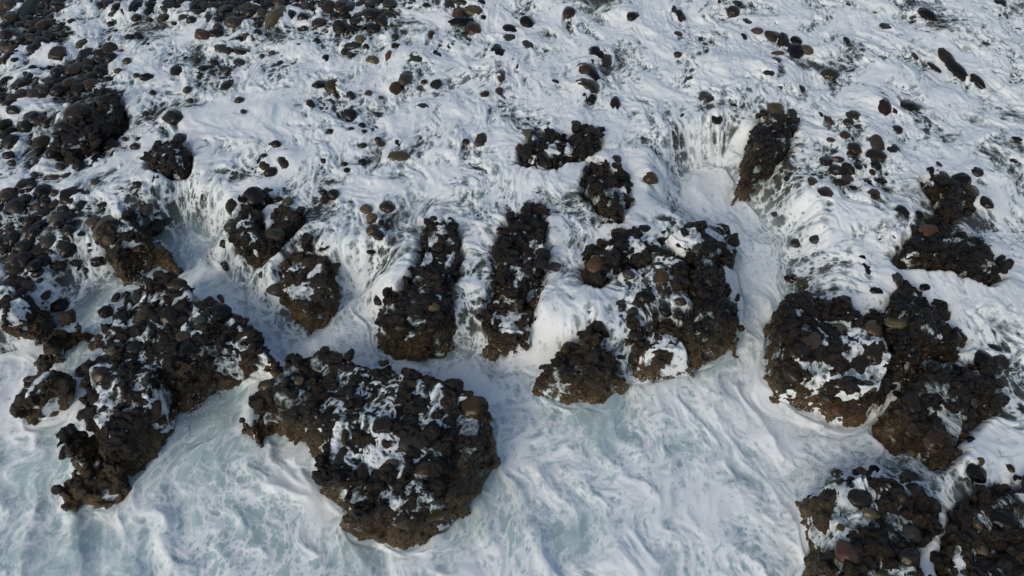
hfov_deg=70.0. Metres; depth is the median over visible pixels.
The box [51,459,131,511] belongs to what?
rock outcrop
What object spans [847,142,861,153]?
loose boulder
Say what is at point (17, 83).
loose boulder
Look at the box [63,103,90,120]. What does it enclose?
loose boulder
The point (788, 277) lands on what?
loose boulder
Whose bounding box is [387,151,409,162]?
loose boulder
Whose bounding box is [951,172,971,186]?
loose boulder
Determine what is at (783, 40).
loose boulder
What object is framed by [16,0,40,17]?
loose boulder
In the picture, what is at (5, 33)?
loose boulder
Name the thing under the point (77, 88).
loose boulder
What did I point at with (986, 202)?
loose boulder
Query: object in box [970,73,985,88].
loose boulder
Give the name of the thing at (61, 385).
rock outcrop
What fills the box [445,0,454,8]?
loose boulder
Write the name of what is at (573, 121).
loose boulder
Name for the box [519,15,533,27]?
loose boulder
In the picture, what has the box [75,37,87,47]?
loose boulder
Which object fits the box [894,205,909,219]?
loose boulder
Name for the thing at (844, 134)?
loose boulder
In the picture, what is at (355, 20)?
loose boulder
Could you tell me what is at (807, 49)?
loose boulder
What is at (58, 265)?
loose boulder
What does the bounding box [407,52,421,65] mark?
loose boulder
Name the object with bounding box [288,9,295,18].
loose boulder
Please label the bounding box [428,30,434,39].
loose boulder
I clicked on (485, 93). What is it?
loose boulder
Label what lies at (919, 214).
loose boulder
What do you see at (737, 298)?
loose boulder
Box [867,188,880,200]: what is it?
loose boulder
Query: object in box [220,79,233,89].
loose boulder
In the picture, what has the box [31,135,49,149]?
loose boulder
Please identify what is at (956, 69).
loose boulder
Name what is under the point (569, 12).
loose boulder
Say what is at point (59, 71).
loose boulder
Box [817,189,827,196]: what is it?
loose boulder
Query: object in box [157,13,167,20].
loose boulder
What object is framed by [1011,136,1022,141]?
loose boulder
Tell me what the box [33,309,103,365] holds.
rock outcrop
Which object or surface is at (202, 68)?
loose boulder
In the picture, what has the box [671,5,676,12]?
loose boulder
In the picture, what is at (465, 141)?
loose boulder
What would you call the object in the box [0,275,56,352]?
rock outcrop
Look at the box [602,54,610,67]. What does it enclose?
loose boulder
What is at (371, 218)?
loose boulder
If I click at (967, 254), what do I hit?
rock outcrop
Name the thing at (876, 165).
loose boulder
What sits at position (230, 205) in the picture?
loose boulder
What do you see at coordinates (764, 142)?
rock outcrop
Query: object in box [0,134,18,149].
loose boulder
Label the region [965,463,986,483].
loose boulder
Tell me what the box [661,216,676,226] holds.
loose boulder
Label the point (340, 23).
loose boulder
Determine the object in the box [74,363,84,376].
loose boulder
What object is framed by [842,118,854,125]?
loose boulder
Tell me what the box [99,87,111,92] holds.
loose boulder
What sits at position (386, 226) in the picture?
loose boulder
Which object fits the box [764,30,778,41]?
loose boulder
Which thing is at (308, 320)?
rock outcrop
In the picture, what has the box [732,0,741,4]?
loose boulder
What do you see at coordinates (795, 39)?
loose boulder
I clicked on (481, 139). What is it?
loose boulder
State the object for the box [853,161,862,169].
loose boulder
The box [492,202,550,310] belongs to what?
rock outcrop
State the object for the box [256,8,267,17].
loose boulder
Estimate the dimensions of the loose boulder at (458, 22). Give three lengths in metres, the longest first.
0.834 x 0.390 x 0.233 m
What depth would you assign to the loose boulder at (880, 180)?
16.38 m
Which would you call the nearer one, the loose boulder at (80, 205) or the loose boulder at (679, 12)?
the loose boulder at (80, 205)
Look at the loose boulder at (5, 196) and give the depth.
16.18 m
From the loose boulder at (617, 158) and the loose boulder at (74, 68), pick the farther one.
the loose boulder at (74, 68)
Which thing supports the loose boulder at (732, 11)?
on the seabed
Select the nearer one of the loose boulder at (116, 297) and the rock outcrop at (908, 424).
the rock outcrop at (908, 424)
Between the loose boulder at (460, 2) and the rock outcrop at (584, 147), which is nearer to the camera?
the rock outcrop at (584, 147)
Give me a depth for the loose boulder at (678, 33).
20.35 m
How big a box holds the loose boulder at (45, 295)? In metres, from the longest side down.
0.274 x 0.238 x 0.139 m
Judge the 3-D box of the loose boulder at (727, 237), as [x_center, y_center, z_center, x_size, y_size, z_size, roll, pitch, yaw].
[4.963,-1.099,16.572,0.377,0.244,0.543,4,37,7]
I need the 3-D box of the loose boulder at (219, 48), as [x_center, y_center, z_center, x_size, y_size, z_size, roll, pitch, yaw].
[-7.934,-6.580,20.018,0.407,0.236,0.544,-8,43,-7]
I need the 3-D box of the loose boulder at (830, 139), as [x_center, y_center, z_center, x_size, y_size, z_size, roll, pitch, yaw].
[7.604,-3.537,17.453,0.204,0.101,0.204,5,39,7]
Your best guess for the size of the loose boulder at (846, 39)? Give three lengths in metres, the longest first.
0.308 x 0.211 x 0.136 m
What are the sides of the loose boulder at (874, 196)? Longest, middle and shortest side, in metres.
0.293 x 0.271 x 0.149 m
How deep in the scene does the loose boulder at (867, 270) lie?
14.88 m
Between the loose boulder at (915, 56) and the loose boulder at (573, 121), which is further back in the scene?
the loose boulder at (915, 56)
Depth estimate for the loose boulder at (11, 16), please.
20.73 m
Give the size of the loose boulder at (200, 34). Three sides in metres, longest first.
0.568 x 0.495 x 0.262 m
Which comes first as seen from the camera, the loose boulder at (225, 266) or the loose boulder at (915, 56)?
the loose boulder at (225, 266)
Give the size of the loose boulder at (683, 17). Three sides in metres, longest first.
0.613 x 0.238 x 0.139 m
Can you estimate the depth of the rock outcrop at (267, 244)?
15.58 m
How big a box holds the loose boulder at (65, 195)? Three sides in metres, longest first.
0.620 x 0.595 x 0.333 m
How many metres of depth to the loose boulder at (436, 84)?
18.88 m
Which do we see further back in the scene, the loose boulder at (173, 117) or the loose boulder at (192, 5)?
the loose boulder at (192, 5)
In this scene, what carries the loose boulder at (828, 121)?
on the seabed
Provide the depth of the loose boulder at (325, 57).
19.48 m
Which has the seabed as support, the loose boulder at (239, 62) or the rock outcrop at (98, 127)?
the rock outcrop at (98, 127)
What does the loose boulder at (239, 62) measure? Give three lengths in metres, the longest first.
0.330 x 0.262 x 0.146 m
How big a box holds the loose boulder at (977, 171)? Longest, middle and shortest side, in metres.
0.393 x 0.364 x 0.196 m
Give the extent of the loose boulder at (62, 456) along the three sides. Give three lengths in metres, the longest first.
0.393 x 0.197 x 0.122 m
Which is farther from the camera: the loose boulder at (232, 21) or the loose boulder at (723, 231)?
the loose boulder at (232, 21)
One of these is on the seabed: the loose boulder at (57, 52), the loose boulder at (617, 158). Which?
the loose boulder at (57, 52)
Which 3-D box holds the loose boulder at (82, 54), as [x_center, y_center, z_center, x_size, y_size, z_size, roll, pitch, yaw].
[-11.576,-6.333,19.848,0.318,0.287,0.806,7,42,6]
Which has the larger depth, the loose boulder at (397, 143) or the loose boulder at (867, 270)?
the loose boulder at (397, 143)
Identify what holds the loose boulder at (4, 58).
on the seabed
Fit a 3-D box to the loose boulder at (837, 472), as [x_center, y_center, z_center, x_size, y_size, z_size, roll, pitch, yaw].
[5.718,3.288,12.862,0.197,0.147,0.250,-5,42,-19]
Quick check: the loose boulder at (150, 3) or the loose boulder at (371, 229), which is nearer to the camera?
the loose boulder at (371, 229)
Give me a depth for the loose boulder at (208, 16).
20.78 m
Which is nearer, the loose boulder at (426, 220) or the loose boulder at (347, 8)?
the loose boulder at (426, 220)
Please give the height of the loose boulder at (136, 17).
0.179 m
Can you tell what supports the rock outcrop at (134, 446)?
on the seabed
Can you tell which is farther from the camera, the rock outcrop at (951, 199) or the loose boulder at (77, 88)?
the loose boulder at (77, 88)
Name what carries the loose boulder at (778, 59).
on the seabed
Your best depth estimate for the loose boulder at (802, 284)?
15.25 m
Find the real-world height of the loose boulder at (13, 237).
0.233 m
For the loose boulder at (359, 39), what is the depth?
19.99 m
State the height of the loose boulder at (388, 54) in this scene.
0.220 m
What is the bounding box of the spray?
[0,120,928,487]
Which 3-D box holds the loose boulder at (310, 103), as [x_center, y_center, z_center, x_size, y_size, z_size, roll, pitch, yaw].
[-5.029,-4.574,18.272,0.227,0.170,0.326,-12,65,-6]
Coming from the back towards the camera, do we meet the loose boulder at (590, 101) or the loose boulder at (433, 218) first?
the loose boulder at (590, 101)
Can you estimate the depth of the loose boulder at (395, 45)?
19.80 m
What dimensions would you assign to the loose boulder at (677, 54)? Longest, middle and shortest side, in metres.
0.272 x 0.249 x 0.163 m
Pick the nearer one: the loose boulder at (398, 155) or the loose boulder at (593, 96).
the loose boulder at (398, 155)
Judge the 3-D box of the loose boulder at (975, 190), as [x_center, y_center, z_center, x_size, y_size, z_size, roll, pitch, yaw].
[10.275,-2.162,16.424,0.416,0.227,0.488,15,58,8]
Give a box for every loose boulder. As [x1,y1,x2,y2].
[0,28,18,40]
[0,49,17,64]
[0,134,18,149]
[0,189,17,201]
[1,187,15,193]
[2,11,19,22]
[6,230,21,246]
[10,77,25,89]
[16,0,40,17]
[23,376,31,381]
[24,381,30,387]
[26,43,39,53]
[26,258,42,272]
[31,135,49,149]
[34,18,55,28]
[34,184,51,195]
[37,188,50,194]
[39,233,55,248]
[40,290,51,299]
[48,45,66,61]
[49,261,66,270]
[50,67,63,75]
[50,298,68,311]
[58,444,65,459]
[59,186,86,204]
[59,239,76,257]
[62,77,74,86]
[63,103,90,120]
[66,62,83,74]
[70,82,83,94]
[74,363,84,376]
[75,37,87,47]
[75,200,86,210]
[76,47,94,60]
[76,408,84,420]
[82,79,96,90]
[97,305,113,318]
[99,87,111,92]
[101,42,117,53]
[111,2,120,12]
[111,292,120,301]
[121,291,130,299]
[128,0,142,11]
[131,13,141,21]
[143,8,153,15]
[144,0,156,7]
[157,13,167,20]
[161,3,173,13]
[162,110,182,125]
[170,64,183,75]
[173,133,186,143]
[178,11,188,20]
[187,2,199,11]
[194,28,209,39]
[198,65,207,72]
[204,13,217,22]
[210,59,218,64]
[214,42,226,52]
[217,4,234,11]
[219,239,225,247]
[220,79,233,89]
[220,259,228,270]
[224,15,241,26]
[225,198,236,214]
[232,47,250,54]
[233,36,242,45]
[233,58,244,65]
[240,2,251,7]
[241,32,257,42]
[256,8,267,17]
[259,161,269,170]
[265,5,285,29]
[278,157,288,168]
[282,196,293,205]
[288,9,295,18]
[306,99,315,107]
[311,17,325,27]
[311,80,324,88]
[320,0,334,15]
[322,54,328,61]
[324,79,339,94]
[332,20,346,34]
[334,0,350,10]
[336,27,341,32]
[339,2,354,15]
[343,41,359,49]
[345,24,358,32]
[349,16,362,24]
[355,35,365,43]
[360,204,372,213]
[362,8,382,20]
[365,55,379,63]
[366,213,376,223]
[366,224,378,235]
[366,250,375,254]
[373,230,384,240]
[373,295,381,305]
[375,14,386,27]
[379,201,394,212]
[382,0,395,7]
[383,222,388,231]
[385,50,391,60]
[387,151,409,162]
[389,81,400,94]
[391,43,399,49]
[395,140,401,148]
[398,70,412,86]
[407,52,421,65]
[418,103,428,107]
[423,218,431,224]
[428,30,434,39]
[430,79,441,88]
[430,216,436,220]
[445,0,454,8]
[445,378,463,385]
[448,17,473,28]
[451,6,464,17]
[454,0,466,5]
[462,138,469,145]
[463,5,482,15]
[464,21,480,35]
[474,132,486,146]
[479,90,489,96]
[490,43,505,63]
[495,87,502,94]
[497,70,505,82]
[502,24,516,33]
[503,34,515,40]
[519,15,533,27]
[522,40,534,48]
[522,129,531,142]
[563,6,575,18]
[571,120,582,127]
[576,62,595,74]
[576,78,598,93]
[586,97,594,105]
[589,46,605,58]
[589,69,599,83]
[589,94,596,100]
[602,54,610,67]
[610,96,620,108]
[611,228,626,232]
[612,155,621,162]
[622,269,634,279]
[627,11,639,20]
[636,291,655,302]
[638,225,650,231]
[643,171,658,184]
[655,268,668,285]
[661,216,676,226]
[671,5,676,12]
[674,31,682,37]
[674,51,681,57]
[675,297,686,304]
[676,9,682,21]
[680,13,685,20]
[698,91,713,102]
[712,115,722,124]
[714,223,730,235]
[724,234,739,246]
[726,5,739,17]
[726,293,739,302]
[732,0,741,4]
[736,325,744,331]
[743,18,751,23]
[750,27,762,33]
[762,70,774,77]
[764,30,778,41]
[767,102,783,114]
[771,51,784,54]
[771,212,782,217]
[772,57,781,63]
[777,32,789,51]
[783,273,796,282]
[787,42,803,59]
[787,109,796,116]
[790,36,801,44]
[790,239,801,247]
[796,278,808,290]
[799,85,804,94]
[802,44,813,54]
[807,176,817,185]
[809,235,818,243]
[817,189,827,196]
[818,187,833,196]
[819,156,832,165]
[820,68,839,78]
[824,116,832,125]
[826,137,834,142]
[828,164,847,175]
[831,156,844,162]
[831,468,842,478]
[833,179,850,185]
[840,130,850,138]
[841,175,853,181]
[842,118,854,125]
[842,162,854,175]
[843,37,849,42]
[845,110,860,119]
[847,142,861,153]
[852,468,859,475]
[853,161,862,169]
[861,263,870,275]
[865,148,886,162]
[866,134,884,150]
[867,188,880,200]
[868,192,878,199]
[869,169,875,175]
[869,287,882,293]
[869,465,879,472]
[870,161,881,170]
[876,177,886,183]
[878,97,891,115]
[879,23,892,28]
[887,144,900,152]
[892,272,903,281]
[893,125,902,134]
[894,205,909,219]
[900,99,920,110]
[912,52,918,59]
[915,210,922,218]
[917,7,937,21]
[919,284,930,290]
[927,62,941,72]
[938,48,955,62]
[945,59,967,81]
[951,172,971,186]
[965,184,979,196]
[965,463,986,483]
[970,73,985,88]
[971,167,983,176]
[977,457,984,465]
[980,196,993,208]
[993,354,1009,370]
[994,0,1008,9]
[1005,463,1014,472]
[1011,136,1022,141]
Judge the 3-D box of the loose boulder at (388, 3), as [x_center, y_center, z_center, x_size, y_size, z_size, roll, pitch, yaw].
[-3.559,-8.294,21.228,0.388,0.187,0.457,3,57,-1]
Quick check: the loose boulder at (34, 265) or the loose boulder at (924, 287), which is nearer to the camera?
the loose boulder at (924, 287)
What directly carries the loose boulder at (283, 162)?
on the seabed
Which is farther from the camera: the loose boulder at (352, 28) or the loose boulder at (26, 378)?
the loose boulder at (352, 28)
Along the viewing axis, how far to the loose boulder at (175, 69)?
19.14 m
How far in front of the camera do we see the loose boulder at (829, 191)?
16.14 m
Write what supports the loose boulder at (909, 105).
on the seabed
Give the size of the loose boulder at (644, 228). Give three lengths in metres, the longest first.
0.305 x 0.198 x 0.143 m
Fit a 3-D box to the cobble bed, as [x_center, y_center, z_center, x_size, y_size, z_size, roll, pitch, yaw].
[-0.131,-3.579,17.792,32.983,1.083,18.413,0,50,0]
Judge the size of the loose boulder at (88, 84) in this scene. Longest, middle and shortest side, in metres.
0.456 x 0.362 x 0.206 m
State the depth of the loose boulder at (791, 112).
18.05 m
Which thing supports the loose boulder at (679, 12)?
on the seabed
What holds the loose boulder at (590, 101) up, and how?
on the seabed
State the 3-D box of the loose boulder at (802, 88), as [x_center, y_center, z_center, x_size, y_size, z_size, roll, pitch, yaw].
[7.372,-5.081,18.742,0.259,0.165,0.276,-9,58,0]
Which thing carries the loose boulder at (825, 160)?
on the seabed
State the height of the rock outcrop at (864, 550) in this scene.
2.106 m
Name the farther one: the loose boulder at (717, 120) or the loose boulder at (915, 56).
the loose boulder at (915, 56)
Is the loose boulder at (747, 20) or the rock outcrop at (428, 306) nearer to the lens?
the rock outcrop at (428, 306)
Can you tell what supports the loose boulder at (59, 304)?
on the seabed
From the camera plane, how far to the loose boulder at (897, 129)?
17.54 m
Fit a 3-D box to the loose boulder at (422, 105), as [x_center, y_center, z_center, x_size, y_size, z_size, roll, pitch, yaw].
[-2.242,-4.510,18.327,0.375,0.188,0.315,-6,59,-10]
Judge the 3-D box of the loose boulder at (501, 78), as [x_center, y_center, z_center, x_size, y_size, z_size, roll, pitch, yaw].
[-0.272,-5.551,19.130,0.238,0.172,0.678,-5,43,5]
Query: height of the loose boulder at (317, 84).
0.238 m
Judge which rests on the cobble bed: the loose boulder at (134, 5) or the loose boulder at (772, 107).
the loose boulder at (134, 5)
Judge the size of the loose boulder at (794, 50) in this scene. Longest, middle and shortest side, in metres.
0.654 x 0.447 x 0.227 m
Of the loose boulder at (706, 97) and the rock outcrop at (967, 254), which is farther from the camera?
the loose boulder at (706, 97)
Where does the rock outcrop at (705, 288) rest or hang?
on the seabed
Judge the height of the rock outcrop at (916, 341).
2.162 m
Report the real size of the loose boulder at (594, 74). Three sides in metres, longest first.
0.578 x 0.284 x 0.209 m
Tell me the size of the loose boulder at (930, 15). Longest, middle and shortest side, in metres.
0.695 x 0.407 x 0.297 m
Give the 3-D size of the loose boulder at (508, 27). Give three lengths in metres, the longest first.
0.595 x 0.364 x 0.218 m
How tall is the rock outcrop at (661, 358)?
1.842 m
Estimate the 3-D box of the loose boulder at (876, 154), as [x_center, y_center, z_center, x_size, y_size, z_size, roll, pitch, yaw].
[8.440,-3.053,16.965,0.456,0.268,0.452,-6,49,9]
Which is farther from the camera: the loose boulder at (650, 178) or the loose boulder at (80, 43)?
the loose boulder at (80, 43)
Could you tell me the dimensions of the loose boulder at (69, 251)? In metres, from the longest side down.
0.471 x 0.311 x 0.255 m
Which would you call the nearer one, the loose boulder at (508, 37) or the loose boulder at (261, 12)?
the loose boulder at (508, 37)
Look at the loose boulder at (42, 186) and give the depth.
16.34 m
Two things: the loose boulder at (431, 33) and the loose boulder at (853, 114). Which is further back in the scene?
the loose boulder at (431, 33)
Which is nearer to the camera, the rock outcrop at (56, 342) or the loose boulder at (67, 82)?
the rock outcrop at (56, 342)
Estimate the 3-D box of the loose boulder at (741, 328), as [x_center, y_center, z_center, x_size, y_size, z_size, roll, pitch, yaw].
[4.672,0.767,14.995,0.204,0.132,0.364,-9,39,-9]
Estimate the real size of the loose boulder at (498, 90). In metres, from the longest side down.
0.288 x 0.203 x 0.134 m
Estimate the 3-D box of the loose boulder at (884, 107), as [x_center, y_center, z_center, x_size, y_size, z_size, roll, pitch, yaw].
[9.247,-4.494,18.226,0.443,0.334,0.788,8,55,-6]
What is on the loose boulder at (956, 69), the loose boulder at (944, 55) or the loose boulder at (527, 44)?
the loose boulder at (944, 55)
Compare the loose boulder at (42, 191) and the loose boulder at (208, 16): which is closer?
the loose boulder at (42, 191)
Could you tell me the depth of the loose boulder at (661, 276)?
14.67 m
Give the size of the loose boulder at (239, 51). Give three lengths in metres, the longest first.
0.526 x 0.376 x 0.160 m
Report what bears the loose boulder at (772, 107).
on the seabed
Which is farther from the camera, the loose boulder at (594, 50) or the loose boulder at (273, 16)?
the loose boulder at (273, 16)
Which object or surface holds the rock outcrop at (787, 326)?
on the seabed
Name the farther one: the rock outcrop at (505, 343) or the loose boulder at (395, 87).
the loose boulder at (395, 87)
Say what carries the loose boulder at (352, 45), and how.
on the seabed
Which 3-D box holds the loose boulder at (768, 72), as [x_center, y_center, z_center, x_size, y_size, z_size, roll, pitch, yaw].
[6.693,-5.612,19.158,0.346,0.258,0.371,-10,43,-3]
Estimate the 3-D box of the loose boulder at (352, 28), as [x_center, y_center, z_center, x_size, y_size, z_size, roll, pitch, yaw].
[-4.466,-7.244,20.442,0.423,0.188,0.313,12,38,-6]
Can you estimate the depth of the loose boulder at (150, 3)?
21.18 m
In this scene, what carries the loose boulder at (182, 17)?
on the seabed
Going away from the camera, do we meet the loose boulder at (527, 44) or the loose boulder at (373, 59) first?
the loose boulder at (373, 59)
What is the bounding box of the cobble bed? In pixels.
[0,0,1023,491]
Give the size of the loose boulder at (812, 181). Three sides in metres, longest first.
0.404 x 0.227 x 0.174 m
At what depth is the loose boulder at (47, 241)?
15.36 m
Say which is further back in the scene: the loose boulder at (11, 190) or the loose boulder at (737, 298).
the loose boulder at (11, 190)
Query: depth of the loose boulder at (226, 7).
21.02 m
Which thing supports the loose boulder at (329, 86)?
on the seabed
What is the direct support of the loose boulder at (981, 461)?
on the seabed
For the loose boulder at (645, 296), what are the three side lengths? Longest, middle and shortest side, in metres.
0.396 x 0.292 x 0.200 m
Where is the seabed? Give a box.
[0,0,1023,537]
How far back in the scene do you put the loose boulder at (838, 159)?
16.91 m
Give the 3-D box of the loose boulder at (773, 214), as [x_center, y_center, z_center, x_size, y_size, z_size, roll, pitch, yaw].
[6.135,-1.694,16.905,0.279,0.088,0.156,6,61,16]
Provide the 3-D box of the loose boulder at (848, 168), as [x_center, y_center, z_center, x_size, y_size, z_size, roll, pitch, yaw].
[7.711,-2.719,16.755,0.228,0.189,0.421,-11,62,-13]
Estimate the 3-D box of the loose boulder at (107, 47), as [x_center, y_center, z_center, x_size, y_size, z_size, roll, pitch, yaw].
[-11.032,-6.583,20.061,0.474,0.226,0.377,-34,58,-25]
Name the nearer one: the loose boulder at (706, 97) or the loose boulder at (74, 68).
the loose boulder at (706, 97)
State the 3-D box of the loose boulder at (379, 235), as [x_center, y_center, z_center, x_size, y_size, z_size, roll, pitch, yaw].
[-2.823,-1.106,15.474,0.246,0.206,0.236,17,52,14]
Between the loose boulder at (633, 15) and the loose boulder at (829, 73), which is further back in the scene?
the loose boulder at (633, 15)
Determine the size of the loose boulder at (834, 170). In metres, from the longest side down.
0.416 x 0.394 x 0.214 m
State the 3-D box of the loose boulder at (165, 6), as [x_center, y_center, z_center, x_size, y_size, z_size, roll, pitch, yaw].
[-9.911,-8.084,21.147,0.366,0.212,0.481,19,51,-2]
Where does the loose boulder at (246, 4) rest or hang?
on the cobble bed
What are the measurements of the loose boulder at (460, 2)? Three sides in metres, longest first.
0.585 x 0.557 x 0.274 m
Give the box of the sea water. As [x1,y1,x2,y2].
[0,0,1023,575]
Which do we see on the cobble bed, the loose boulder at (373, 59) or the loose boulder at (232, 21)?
the loose boulder at (232, 21)
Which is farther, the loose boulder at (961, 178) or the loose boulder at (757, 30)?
the loose boulder at (757, 30)
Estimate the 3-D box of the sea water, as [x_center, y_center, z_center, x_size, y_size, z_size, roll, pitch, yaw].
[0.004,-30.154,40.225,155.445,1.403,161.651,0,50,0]
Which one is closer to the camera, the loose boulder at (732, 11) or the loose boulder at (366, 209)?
the loose boulder at (366, 209)
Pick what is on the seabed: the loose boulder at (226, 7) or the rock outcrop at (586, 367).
the rock outcrop at (586, 367)
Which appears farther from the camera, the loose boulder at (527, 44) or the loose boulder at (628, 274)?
the loose boulder at (527, 44)
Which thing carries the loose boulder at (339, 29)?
on the seabed
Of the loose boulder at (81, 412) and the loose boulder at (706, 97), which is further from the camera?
the loose boulder at (706, 97)
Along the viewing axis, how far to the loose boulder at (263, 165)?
16.84 m
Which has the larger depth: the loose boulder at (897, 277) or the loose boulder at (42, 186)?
the loose boulder at (42, 186)
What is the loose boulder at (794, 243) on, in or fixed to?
on the seabed
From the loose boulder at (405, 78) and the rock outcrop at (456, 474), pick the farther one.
the loose boulder at (405, 78)
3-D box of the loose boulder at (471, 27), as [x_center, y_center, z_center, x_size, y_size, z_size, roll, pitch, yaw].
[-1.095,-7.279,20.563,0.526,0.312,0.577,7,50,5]
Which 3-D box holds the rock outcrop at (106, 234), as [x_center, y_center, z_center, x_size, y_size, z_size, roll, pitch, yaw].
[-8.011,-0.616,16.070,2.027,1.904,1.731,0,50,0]
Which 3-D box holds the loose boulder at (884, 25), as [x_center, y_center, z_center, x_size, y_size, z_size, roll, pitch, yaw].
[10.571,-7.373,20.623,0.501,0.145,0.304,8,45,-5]
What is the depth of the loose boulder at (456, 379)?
14.10 m
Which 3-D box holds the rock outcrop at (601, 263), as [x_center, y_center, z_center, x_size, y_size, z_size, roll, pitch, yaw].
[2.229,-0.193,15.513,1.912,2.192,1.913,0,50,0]
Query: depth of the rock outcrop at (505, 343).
14.41 m
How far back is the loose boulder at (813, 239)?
15.72 m
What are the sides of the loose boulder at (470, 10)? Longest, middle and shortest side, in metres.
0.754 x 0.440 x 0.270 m
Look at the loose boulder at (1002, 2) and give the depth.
21.31 m
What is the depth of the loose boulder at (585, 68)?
19.11 m
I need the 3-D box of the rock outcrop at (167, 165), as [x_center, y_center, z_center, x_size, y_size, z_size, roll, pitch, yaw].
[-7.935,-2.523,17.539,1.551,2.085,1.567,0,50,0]
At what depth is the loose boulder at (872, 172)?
16.59 m
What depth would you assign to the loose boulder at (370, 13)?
20.71 m
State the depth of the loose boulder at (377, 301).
14.93 m
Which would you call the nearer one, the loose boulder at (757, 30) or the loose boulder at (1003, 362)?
the loose boulder at (1003, 362)
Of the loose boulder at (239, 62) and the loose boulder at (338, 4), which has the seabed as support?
the loose boulder at (338, 4)
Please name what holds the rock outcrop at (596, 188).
on the seabed
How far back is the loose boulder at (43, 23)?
20.43 m
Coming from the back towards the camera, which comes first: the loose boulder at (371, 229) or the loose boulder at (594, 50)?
the loose boulder at (594, 50)
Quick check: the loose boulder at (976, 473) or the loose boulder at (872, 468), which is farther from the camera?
the loose boulder at (872, 468)
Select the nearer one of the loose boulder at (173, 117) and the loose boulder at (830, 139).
the loose boulder at (830, 139)
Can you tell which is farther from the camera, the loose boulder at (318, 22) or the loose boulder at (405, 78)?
the loose boulder at (318, 22)
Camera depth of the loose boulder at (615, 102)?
18.28 m
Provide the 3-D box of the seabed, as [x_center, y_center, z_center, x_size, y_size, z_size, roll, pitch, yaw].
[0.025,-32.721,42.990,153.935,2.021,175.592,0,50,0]
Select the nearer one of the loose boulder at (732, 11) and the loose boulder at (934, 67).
the loose boulder at (934, 67)
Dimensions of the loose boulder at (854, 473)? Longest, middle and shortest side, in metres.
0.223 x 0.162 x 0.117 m
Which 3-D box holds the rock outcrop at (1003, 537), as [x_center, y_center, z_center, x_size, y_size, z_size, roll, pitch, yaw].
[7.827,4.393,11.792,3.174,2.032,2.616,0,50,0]
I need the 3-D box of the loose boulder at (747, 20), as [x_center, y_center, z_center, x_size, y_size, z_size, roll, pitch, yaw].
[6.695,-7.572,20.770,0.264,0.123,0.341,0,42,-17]
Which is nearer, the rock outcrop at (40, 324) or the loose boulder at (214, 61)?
the rock outcrop at (40, 324)
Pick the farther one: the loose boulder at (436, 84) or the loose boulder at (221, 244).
the loose boulder at (436, 84)
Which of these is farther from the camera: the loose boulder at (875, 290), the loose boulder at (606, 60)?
the loose boulder at (606, 60)
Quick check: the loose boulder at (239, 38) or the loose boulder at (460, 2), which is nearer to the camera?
the loose boulder at (239, 38)
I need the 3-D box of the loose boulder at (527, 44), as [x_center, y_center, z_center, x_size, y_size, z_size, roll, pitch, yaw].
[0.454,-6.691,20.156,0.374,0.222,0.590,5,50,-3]
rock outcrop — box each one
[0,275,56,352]
[9,358,76,425]
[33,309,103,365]
[49,89,129,165]
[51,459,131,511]
[55,270,283,476]
[92,209,183,286]
[139,137,192,185]
[223,186,304,284]
[239,346,500,550]
[273,232,340,335]
[374,217,462,361]
[481,277,544,361]
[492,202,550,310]
[516,122,605,169]
[532,319,628,405]
[579,159,634,223]
[580,226,657,288]
[624,312,693,381]
[653,220,739,370]
[730,109,800,205]
[763,290,901,427]
[795,467,944,575]
[869,280,967,386]
[871,349,1010,471]
[892,223,1014,286]
[920,166,975,226]
[929,474,1023,575]
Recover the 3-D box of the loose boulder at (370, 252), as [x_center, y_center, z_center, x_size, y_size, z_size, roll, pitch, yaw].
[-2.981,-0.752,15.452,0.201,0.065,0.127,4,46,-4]
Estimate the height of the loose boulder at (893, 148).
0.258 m
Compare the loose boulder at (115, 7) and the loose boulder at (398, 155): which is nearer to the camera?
the loose boulder at (398, 155)
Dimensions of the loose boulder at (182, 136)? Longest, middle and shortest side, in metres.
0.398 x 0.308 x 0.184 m
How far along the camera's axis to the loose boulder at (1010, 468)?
12.05 m
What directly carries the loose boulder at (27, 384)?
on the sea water
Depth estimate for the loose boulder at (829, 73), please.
19.04 m
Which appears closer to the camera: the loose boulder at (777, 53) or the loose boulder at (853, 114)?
the loose boulder at (853, 114)
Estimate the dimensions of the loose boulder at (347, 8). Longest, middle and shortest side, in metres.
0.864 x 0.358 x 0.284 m
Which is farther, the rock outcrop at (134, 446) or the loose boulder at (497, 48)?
the loose boulder at (497, 48)
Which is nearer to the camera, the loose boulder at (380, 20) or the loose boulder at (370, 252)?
the loose boulder at (370, 252)
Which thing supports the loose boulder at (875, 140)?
on the seabed
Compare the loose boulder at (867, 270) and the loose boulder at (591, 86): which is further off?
the loose boulder at (591, 86)
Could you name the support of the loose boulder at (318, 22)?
on the cobble bed
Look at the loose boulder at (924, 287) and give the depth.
14.59 m
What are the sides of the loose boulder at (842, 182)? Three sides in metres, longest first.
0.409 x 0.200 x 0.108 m
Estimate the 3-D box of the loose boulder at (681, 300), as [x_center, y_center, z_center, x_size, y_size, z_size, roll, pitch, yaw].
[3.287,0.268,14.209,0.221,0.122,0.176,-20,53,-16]
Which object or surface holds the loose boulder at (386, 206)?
on the seabed
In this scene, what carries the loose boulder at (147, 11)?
on the seabed
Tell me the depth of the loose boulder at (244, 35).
20.18 m
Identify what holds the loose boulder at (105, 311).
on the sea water
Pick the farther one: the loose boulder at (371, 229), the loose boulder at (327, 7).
the loose boulder at (327, 7)
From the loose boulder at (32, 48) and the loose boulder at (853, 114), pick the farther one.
the loose boulder at (32, 48)
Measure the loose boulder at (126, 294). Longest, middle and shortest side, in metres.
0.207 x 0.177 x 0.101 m
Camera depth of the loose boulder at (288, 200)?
16.17 m
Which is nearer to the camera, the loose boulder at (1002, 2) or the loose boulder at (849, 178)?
the loose boulder at (849, 178)

